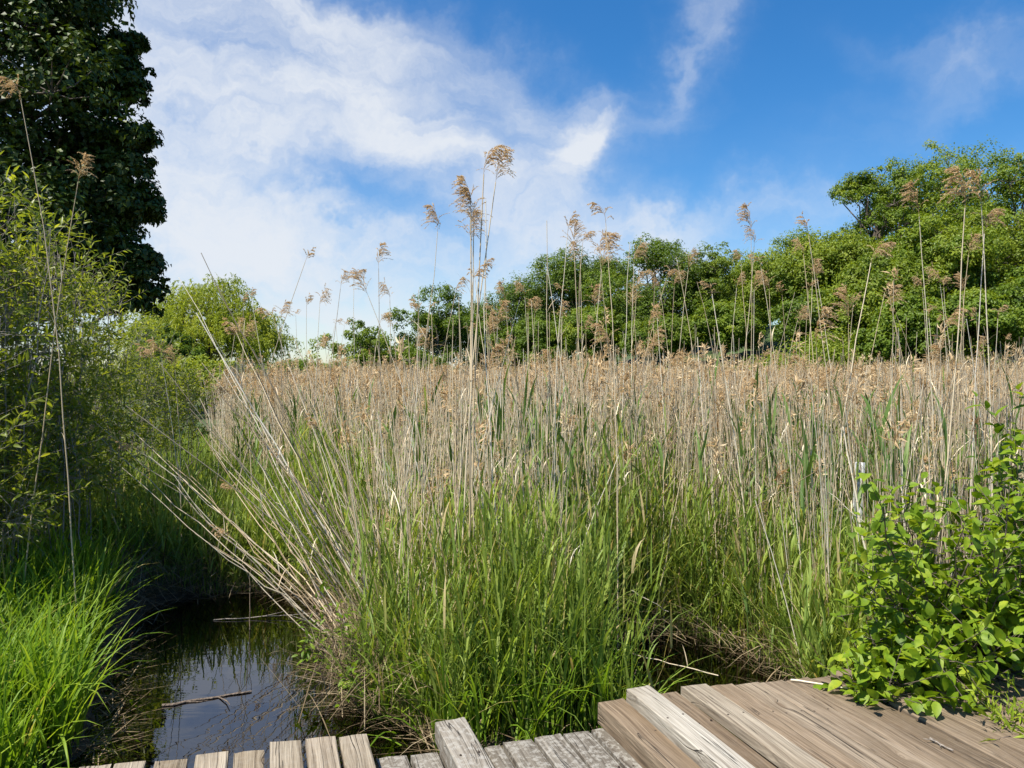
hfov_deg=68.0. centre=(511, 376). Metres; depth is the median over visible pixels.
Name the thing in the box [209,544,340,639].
reed
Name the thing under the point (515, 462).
reed
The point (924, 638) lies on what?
broadleaf bush
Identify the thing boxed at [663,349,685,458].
reed
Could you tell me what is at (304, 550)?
reed
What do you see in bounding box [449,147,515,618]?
reed
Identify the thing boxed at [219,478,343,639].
reed
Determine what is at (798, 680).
reed stick
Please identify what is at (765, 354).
reed
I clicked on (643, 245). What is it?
reed
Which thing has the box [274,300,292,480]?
reed
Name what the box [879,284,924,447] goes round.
reed
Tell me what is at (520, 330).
broadleaf tree
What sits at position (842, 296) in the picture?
reed
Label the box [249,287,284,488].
reed
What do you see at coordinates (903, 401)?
reed
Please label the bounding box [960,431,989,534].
reed shoot
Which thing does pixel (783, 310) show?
reed
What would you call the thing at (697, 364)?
reed
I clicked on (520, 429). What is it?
reed shoot
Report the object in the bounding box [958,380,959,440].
reed
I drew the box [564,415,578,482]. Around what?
reed
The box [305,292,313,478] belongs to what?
reed
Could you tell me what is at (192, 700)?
floating stick
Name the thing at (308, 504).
reed
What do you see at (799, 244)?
reed
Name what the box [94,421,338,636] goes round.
reed
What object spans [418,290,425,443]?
reed
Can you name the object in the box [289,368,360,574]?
reed
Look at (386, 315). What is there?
reed
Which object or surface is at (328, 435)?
reed
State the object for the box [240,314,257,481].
reed
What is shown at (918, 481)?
reed
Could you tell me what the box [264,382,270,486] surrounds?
reed
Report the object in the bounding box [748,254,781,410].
reed
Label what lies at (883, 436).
reed
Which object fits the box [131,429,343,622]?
reed
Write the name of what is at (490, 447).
reed
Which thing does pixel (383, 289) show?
reed
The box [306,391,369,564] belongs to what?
reed
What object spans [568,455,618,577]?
reed
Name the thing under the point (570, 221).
reed
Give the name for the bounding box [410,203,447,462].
reed
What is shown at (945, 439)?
reed shoot
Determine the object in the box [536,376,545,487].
reed
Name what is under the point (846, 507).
reed
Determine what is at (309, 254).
reed
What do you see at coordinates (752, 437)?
reed shoot
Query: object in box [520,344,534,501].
reed shoot
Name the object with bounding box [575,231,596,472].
reed
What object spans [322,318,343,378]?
reed
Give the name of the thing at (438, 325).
broadleaf tree
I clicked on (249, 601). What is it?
reed
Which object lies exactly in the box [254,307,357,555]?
reed
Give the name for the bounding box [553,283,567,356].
reed
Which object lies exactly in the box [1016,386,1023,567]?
reed
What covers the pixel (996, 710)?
grass tuft
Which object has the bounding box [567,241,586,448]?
reed
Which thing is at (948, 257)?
broadleaf tree
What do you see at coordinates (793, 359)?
reed
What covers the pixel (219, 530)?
reed
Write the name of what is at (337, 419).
reed
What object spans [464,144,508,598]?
reed
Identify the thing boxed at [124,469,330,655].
reed
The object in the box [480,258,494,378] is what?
reed
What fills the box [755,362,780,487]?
reed shoot
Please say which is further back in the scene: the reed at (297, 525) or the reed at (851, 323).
the reed at (851, 323)
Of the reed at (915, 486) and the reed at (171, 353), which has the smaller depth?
the reed at (915, 486)
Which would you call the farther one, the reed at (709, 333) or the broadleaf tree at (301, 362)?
the broadleaf tree at (301, 362)
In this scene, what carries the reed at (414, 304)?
on the ground at (138, 610)
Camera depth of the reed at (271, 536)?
5.40 m
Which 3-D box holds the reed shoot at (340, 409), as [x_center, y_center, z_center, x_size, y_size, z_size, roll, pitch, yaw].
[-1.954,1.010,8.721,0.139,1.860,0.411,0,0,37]
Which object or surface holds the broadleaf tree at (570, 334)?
on the ground at (138, 610)
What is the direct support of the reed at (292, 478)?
on the ground at (138, 610)
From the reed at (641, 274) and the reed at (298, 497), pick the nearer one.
the reed at (298, 497)
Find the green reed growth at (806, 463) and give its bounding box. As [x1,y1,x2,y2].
[227,370,1023,658]
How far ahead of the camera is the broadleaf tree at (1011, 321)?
45.02 m
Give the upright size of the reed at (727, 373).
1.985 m
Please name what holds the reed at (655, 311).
on the ground at (138, 610)
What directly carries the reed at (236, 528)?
in the water
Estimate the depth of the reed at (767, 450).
5.64 m
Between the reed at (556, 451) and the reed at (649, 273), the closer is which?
the reed at (556, 451)
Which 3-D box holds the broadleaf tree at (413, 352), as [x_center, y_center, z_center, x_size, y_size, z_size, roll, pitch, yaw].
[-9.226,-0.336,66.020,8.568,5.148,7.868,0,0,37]
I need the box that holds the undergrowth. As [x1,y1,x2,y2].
[64,306,1023,395]
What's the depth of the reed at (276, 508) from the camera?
6.26 m
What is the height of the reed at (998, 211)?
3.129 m
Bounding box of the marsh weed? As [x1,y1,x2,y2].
[292,578,432,707]
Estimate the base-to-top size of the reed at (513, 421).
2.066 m
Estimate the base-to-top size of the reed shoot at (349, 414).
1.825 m
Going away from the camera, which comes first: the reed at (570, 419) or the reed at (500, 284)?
the reed at (570, 419)
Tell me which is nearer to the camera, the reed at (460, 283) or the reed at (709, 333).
the reed at (460, 283)
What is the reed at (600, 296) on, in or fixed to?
on the ground at (138, 610)
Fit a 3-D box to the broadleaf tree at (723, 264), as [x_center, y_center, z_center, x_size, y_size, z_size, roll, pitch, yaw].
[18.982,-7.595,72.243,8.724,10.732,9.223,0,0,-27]
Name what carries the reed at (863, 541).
on the ground at (138, 610)
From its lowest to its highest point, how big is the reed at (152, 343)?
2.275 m
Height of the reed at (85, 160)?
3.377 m
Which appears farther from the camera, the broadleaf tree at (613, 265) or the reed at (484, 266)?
the broadleaf tree at (613, 265)
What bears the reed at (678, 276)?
on the ground at (138, 610)
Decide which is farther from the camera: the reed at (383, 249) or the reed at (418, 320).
the reed at (418, 320)
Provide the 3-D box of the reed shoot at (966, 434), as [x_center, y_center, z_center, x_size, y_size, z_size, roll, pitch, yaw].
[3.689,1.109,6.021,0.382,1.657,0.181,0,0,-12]
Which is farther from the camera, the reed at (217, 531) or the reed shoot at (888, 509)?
the reed at (217, 531)
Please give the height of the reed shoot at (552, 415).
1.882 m
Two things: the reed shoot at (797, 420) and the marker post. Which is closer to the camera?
the marker post
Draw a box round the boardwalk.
[79,649,1023,767]
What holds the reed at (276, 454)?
on the ground at (138, 610)
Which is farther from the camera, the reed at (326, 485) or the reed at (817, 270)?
the reed at (817, 270)
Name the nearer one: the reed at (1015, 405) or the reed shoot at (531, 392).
the reed shoot at (531, 392)
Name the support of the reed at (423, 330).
on the ground at (138, 610)
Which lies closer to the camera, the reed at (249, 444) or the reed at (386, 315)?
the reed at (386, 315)
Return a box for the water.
[52,588,795,767]
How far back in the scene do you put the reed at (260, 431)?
6.08 m
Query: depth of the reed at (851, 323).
11.94 m
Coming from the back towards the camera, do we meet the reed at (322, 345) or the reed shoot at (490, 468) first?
the reed at (322, 345)
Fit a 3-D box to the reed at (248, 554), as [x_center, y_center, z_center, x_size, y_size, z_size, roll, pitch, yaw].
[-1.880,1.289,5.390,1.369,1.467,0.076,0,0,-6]
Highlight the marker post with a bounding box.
[852,462,864,521]
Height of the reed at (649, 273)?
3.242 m
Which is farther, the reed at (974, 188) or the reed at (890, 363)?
the reed at (890, 363)
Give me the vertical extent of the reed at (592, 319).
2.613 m
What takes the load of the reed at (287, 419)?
on the ground at (138, 610)
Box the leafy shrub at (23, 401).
[0,151,224,582]
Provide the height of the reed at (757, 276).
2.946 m
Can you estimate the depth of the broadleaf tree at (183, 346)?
39.32 m
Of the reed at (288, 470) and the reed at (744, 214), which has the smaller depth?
the reed at (288, 470)
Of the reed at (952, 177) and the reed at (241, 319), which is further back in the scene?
the reed at (241, 319)
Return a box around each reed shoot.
[308,388,330,470]
[332,370,341,495]
[333,385,348,465]
[336,389,356,475]
[361,378,374,465]
[483,360,514,518]
[486,442,504,521]
[500,380,538,506]
[512,374,537,489]
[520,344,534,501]
[545,382,577,478]
[545,384,564,469]
[557,415,586,505]
[571,351,592,446]
[581,404,599,520]
[643,394,663,445]
[695,348,721,483]
[749,372,761,500]
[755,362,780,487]
[782,428,813,512]
[785,377,809,475]
[822,415,834,510]
[824,362,840,456]
[855,390,892,495]
[855,391,875,462]
[887,480,912,554]
[902,356,914,416]
[910,442,945,552]
[931,392,955,566]
[943,368,952,458]
[955,415,986,507]
[958,401,989,524]
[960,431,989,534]
[998,361,1023,505]
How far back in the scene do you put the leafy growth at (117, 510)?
7.32 m
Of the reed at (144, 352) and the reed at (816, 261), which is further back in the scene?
the reed at (816, 261)
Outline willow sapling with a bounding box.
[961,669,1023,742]
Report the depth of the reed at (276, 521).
5.79 m
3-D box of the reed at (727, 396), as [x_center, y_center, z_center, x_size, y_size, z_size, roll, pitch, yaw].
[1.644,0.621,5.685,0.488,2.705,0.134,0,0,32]
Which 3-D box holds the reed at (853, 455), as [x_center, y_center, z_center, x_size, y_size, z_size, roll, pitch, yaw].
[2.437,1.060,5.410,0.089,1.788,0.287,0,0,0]
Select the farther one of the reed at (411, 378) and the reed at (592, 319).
the reed at (592, 319)
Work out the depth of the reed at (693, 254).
8.50 m
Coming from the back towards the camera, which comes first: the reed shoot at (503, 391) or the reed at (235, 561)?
the reed at (235, 561)
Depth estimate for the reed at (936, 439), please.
5.65 m
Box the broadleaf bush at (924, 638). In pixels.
[812,382,1023,718]
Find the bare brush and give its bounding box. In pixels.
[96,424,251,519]
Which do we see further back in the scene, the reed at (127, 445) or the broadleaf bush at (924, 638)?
the reed at (127, 445)
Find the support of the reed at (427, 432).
on the ground at (138, 610)
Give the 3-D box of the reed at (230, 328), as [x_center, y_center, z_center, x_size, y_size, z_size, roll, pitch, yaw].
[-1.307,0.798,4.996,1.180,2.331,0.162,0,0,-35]
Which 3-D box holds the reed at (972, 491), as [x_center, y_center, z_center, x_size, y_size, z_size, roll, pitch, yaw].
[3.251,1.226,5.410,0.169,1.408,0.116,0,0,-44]
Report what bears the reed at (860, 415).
on the ground at (138, 610)
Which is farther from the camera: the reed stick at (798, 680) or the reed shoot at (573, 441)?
the reed shoot at (573, 441)
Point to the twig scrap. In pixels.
(933, 740)
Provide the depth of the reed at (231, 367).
5.30 m
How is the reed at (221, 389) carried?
on the ground at (138, 610)
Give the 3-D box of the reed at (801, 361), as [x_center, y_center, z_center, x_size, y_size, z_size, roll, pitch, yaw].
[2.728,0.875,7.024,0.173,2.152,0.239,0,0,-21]
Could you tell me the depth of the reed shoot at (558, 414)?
5.94 m
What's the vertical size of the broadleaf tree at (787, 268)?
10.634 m
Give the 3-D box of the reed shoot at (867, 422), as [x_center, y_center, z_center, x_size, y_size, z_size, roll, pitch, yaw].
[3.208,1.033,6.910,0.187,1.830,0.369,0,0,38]
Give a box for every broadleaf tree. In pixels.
[126,323,208,412]
[157,353,247,416]
[236,364,305,392]
[258,358,326,370]
[289,361,339,372]
[308,317,397,372]
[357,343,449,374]
[386,281,480,367]
[456,300,520,374]
[465,270,566,368]
[498,315,575,368]
[517,242,623,366]
[550,303,630,368]
[563,255,641,338]
[574,232,727,362]
[612,308,710,364]
[662,240,756,350]
[683,298,772,363]
[718,262,795,312]
[727,224,854,314]
[767,287,866,351]
[804,246,952,360]
[808,227,890,324]
[827,156,934,246]
[848,135,1023,257]
[850,293,967,369]
[864,213,1013,301]
[902,286,1023,373]
[915,200,1023,343]
[968,266,1023,311]
[974,145,1023,254]
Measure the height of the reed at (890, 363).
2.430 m
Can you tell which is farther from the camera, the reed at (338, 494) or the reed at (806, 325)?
the reed at (806, 325)
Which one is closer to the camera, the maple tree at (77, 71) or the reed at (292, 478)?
the reed at (292, 478)
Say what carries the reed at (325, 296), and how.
on the ground at (138, 610)
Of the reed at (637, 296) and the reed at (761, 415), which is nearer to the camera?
the reed at (761, 415)
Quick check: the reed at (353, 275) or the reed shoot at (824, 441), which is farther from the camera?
the reed at (353, 275)
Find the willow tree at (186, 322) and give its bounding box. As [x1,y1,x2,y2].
[107,272,307,408]
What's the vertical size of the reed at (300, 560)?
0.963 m
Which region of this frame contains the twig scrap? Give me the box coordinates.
[923,737,952,750]
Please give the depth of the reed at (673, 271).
7.60 m
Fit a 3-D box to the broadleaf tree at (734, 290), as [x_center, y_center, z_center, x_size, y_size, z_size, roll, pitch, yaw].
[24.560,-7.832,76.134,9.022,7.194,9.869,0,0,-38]
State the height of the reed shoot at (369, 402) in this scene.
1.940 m
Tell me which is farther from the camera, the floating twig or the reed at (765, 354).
the reed at (765, 354)
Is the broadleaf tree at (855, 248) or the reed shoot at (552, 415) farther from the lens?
the broadleaf tree at (855, 248)
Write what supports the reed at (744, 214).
on the ground at (138, 610)
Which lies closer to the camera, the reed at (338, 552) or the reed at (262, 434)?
the reed at (338, 552)
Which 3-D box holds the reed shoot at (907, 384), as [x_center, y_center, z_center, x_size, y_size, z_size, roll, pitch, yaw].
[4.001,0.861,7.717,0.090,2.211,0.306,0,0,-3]
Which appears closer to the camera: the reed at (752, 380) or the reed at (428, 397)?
the reed at (752, 380)
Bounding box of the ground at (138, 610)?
[0,324,1022,767]
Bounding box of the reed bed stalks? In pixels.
[126,283,1023,701]
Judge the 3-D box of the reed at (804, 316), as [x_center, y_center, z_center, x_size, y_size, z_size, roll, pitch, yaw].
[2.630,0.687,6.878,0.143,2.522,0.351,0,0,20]
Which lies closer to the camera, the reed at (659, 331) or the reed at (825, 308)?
the reed at (825, 308)
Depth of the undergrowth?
48.13 m
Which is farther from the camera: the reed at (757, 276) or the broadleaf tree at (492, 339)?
the broadleaf tree at (492, 339)
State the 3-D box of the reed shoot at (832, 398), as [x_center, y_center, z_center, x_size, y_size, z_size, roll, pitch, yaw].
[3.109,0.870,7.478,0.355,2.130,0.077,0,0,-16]
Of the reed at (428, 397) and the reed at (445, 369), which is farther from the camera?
the reed at (445, 369)
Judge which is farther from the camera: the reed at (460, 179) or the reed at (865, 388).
the reed at (865, 388)
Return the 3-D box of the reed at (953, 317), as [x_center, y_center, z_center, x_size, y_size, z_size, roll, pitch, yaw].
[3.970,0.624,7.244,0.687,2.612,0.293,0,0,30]
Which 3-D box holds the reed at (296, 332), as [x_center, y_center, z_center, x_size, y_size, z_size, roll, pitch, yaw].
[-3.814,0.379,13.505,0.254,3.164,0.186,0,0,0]
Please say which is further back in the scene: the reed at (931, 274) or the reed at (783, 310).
the reed at (783, 310)
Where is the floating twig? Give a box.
[213,611,307,620]
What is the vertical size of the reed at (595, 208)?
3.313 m
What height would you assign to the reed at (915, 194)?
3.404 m
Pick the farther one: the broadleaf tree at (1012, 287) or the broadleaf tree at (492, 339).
the broadleaf tree at (492, 339)
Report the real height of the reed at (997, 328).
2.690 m
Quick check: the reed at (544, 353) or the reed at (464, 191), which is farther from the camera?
the reed at (544, 353)
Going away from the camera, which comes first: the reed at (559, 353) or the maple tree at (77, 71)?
the reed at (559, 353)
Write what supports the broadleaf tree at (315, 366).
on the ground at (138, 610)
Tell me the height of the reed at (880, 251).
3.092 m
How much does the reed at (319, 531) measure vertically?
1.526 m
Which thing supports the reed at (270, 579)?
in the water
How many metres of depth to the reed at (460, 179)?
4.41 m
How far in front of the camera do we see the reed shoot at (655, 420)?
7.41 m
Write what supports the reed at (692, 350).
on the ground at (138, 610)
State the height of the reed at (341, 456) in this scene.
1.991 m
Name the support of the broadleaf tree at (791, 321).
on the ground at (138, 610)
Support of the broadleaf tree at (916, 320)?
on the ground at (138, 610)
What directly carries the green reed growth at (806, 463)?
on the ground at (138, 610)
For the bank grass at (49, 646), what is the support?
on the ground at (138, 610)
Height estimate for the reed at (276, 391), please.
2.577 m
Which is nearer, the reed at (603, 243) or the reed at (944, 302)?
the reed at (603, 243)
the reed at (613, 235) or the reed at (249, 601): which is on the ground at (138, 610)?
the reed at (613, 235)
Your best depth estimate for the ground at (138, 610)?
6.79 m
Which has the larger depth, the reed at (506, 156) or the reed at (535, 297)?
the reed at (535, 297)
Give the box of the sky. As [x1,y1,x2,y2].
[0,0,1023,375]
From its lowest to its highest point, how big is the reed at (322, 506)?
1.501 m
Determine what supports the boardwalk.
on the ground at (138, 610)
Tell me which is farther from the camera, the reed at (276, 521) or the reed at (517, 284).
the reed at (517, 284)
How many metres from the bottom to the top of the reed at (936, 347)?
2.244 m
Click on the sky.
(289, 128)
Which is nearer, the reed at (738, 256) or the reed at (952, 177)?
the reed at (952, 177)
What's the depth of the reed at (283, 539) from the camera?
6.07 m
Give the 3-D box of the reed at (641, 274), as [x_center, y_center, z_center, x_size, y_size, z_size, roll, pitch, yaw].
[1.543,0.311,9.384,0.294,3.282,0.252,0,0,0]
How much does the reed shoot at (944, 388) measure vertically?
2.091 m
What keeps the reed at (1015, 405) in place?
on the ground at (138, 610)
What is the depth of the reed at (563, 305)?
6.83 m
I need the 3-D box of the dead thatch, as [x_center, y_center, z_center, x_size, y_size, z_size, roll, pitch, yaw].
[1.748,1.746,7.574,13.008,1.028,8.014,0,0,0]
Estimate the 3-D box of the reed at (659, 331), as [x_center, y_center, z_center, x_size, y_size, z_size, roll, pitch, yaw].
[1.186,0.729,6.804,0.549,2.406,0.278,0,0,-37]
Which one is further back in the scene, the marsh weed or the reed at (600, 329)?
the reed at (600, 329)
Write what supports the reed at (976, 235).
on the ground at (138, 610)
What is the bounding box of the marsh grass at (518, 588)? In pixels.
[16,396,1023,746]
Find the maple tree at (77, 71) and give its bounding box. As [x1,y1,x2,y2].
[0,0,171,327]
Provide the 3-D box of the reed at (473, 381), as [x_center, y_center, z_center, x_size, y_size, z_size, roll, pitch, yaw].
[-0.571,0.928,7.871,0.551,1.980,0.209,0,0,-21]
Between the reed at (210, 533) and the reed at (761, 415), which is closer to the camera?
the reed at (210, 533)
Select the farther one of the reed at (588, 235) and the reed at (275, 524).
the reed at (588, 235)
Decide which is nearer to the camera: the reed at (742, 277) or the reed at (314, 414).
the reed at (314, 414)
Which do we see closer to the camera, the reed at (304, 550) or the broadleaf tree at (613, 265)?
the reed at (304, 550)
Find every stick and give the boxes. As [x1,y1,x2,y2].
[162,690,251,706]
[610,647,717,675]
[791,679,847,688]
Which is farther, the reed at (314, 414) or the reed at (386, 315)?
the reed at (386, 315)
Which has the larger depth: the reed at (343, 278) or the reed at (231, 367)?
the reed at (343, 278)
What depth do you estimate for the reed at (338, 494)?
5.67 m
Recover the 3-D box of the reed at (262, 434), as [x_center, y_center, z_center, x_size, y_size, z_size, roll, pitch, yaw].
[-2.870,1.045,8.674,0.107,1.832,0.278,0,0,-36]
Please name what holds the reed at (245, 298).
on the ground at (138, 610)
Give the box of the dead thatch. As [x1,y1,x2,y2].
[38,507,851,767]
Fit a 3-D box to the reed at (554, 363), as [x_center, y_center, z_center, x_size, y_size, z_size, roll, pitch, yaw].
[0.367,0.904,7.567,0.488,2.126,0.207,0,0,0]
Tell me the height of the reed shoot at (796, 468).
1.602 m
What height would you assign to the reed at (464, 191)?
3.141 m
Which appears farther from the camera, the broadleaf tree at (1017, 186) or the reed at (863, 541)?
the broadleaf tree at (1017, 186)
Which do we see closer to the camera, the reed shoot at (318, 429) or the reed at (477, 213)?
the reed at (477, 213)
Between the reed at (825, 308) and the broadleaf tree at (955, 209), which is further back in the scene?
the broadleaf tree at (955, 209)
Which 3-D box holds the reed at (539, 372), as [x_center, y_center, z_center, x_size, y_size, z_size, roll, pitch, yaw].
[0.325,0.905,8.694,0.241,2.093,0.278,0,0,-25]
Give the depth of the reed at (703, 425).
6.15 m
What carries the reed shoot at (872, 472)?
on the ground at (138, 610)
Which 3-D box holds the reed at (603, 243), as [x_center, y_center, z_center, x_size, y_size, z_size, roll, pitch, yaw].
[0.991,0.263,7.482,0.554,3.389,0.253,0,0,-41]
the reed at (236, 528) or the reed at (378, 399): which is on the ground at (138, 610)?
the reed at (378, 399)
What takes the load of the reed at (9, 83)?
on the ground at (138, 610)
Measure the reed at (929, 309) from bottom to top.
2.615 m
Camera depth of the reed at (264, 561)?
5.79 m
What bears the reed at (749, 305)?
on the ground at (138, 610)
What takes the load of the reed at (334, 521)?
on the ground at (138, 610)
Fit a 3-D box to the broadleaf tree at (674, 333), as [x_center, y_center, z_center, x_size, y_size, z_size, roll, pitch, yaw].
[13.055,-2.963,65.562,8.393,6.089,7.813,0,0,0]
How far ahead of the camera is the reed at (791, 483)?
5.40 m
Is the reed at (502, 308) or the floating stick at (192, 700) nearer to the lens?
the floating stick at (192, 700)
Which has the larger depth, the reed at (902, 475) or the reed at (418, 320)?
the reed at (418, 320)
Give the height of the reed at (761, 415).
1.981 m
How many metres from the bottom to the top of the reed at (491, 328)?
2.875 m
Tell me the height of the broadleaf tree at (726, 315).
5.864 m
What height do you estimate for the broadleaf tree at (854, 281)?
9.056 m
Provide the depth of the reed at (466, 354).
7.21 m
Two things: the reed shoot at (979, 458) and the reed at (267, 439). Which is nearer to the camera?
the reed shoot at (979, 458)
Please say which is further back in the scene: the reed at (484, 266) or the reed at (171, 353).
the reed at (171, 353)
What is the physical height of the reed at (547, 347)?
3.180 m
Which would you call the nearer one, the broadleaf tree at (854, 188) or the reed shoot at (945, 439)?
the reed shoot at (945, 439)
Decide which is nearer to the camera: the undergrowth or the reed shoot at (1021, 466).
the reed shoot at (1021, 466)
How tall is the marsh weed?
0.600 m
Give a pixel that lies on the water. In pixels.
(206, 655)
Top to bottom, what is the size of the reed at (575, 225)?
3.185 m
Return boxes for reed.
[0,74,77,622]
[25,152,96,577]
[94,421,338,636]
[98,435,334,638]
[115,440,335,623]
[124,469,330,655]
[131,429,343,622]
[135,343,350,622]
[147,337,179,495]
[149,456,340,650]
[153,447,330,630]
[162,345,181,535]
[163,483,343,648]
[178,277,335,581]
[191,476,327,631]
[196,313,362,593]
[196,534,329,619]
[197,428,348,660]
[200,399,350,642]
[201,253,368,577]
[202,363,369,581]
[209,523,345,629]
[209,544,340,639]
[210,435,346,619]
[210,445,352,586]
[212,335,356,613]
[213,387,371,561]
[214,385,351,612]
[214,450,339,625]
[215,317,245,492]
[217,284,375,600]
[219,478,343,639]
[221,247,315,551]
[221,317,368,593]
[223,372,360,584]
[232,323,358,587]
[233,395,353,579]
[233,560,250,629]
[237,427,353,617]
[239,292,252,491]
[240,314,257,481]
[240,398,363,588]
[245,389,252,487]
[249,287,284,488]
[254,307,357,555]
[254,389,266,508]
[254,506,343,612]
[259,464,346,627]
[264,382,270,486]
[268,443,360,592]
[269,440,358,604]
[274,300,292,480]
[288,406,368,571]
[289,353,370,562]
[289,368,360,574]
[291,309,301,411]
[293,337,371,554]
[294,444,366,586]
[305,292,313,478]
[305,414,371,551]
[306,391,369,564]
[310,356,372,500]
[311,371,376,539]
[313,283,331,448]
[313,335,328,399]
[318,447,363,552]
[319,269,350,464]
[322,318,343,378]
[346,268,414,421]
[348,388,378,509]
[351,269,365,431]
[367,312,391,402]
[367,389,387,413]
[376,242,392,510]
[377,277,392,408]
[408,335,419,467]
[409,295,421,508]
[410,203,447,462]
[411,389,432,417]
[415,326,443,395]
[415,420,438,469]
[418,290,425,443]
[431,277,467,426]
[438,364,450,420]
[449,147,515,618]
[449,175,485,615]
[451,286,477,448]
[452,185,492,598]
[455,207,505,497]
[460,263,491,602]
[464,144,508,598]
[465,372,480,417]
[475,342,505,472]
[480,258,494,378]
[483,200,501,566]
[483,310,501,389]
[485,300,508,470]
[485,320,497,357]
[494,298,512,386]
[495,281,510,397]
[500,331,534,485]
[507,360,519,487]
[509,415,519,502]
[514,277,527,369]
[526,296,537,433]
[528,366,545,382]
[533,296,541,321]
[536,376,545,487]
[539,349,554,420]
[546,253,554,468]
[548,273,573,457]
[551,362,571,378]
[552,210,578,487]
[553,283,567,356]
[553,300,568,398]
[554,393,559,514]
[562,219,590,518]
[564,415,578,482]
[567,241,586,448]
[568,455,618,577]
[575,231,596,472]
[578,315,593,400]
[582,283,613,417]
[587,202,618,647]
[587,230,624,446]
[590,320,622,485]
[591,230,617,443]
[620,245,643,450]
[625,265,678,425]
[625,271,646,378]
[625,283,643,386]
[626,236,649,404]
[638,342,655,456]
[639,326,666,413]
[642,303,663,454]
[645,269,657,366]
[651,278,672,401]
[652,379,698,635]
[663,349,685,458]
[669,265,686,375]
[676,246,699,388]
[676,257,714,471]
[691,361,716,505]
[697,283,725,416]
[697,337,716,604]
[699,281,762,634]
[718,371,733,391]
[727,221,761,485]
[727,271,745,402]
[733,249,749,434]
[737,202,756,508]
[742,378,768,489]
[747,371,778,552]
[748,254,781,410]
[751,270,762,472]
[754,269,774,404]
[755,345,772,441]
[755,378,765,490]
[776,281,788,372]
[776,352,803,471]
[783,446,793,524]
[786,304,808,368]
[791,237,819,509]
[794,212,838,518]
[794,313,810,468]
[794,356,812,505]
[795,306,840,620]
[800,280,818,442]
[805,258,821,421]
[807,368,842,514]
[811,263,840,429]
[827,241,896,503]
[829,492,876,533]
[831,284,861,472]
[841,293,884,499]
[843,427,880,632]
[846,295,860,382]
[848,410,857,519]
[851,369,866,477]
[877,371,887,508]
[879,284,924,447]
[883,397,906,472]
[886,332,894,391]
[899,179,939,560]
[900,401,908,544]
[900,443,924,544]
[912,275,928,379]
[912,445,923,589]
[918,306,967,436]
[924,302,938,421]
[925,261,948,394]
[926,344,953,498]
[929,429,944,539]
[935,165,973,563]
[937,277,956,405]
[953,271,969,372]
[955,233,980,486]
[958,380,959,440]
[962,166,997,514]
[965,451,975,538]
[966,208,1006,555]
[973,335,986,416]
[992,305,1008,444]
[1009,364,1023,437]
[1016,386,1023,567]
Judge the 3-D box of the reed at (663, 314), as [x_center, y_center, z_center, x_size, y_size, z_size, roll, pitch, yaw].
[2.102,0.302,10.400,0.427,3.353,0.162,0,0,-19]
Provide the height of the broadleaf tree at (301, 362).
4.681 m
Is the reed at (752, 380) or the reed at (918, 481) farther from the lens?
the reed at (752, 380)
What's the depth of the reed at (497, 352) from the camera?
5.76 m
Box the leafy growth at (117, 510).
[27,474,284,582]
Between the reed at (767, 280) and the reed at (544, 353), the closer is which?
the reed at (544, 353)
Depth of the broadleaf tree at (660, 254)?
72.06 m
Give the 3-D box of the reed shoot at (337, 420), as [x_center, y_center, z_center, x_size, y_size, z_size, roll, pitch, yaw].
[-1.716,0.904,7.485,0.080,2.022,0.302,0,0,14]
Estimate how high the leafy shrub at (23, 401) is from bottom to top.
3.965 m
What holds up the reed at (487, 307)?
on the ground at (138, 610)
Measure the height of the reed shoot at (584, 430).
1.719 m
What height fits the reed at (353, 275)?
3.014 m
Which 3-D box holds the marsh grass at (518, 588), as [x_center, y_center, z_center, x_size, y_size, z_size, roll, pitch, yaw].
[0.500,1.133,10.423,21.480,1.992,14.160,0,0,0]
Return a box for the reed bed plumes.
[156,267,1023,534]
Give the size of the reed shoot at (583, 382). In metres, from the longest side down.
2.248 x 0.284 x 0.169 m
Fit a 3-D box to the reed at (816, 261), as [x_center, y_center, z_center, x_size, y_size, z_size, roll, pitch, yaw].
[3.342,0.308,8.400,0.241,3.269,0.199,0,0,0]
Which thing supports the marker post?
on the ground at (138, 610)
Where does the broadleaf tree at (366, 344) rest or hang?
on the ground at (138, 610)
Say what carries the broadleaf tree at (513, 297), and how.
on the ground at (138, 610)
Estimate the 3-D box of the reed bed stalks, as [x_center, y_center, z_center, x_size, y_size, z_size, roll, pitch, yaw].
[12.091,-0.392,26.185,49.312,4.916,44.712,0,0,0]
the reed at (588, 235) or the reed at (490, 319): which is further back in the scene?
the reed at (490, 319)
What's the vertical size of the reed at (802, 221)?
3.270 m
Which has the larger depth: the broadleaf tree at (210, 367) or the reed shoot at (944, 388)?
the broadleaf tree at (210, 367)
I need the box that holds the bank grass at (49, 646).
[0,482,704,767]
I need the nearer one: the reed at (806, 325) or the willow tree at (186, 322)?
the reed at (806, 325)
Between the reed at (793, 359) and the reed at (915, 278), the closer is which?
the reed at (793, 359)
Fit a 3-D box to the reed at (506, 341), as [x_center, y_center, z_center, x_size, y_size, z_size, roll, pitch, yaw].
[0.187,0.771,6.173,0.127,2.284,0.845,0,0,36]
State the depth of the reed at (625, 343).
6.49 m
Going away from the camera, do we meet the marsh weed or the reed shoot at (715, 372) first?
the marsh weed
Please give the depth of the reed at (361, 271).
9.25 m
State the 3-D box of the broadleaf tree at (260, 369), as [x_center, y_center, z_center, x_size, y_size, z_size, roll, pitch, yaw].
[-12.251,0.747,38.046,4.875,2.882,5.765,0,0,0]
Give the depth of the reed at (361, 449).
6.46 m
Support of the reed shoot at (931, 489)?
on the ground at (138, 610)
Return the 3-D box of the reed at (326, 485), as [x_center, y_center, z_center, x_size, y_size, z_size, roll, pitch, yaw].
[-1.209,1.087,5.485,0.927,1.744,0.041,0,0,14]

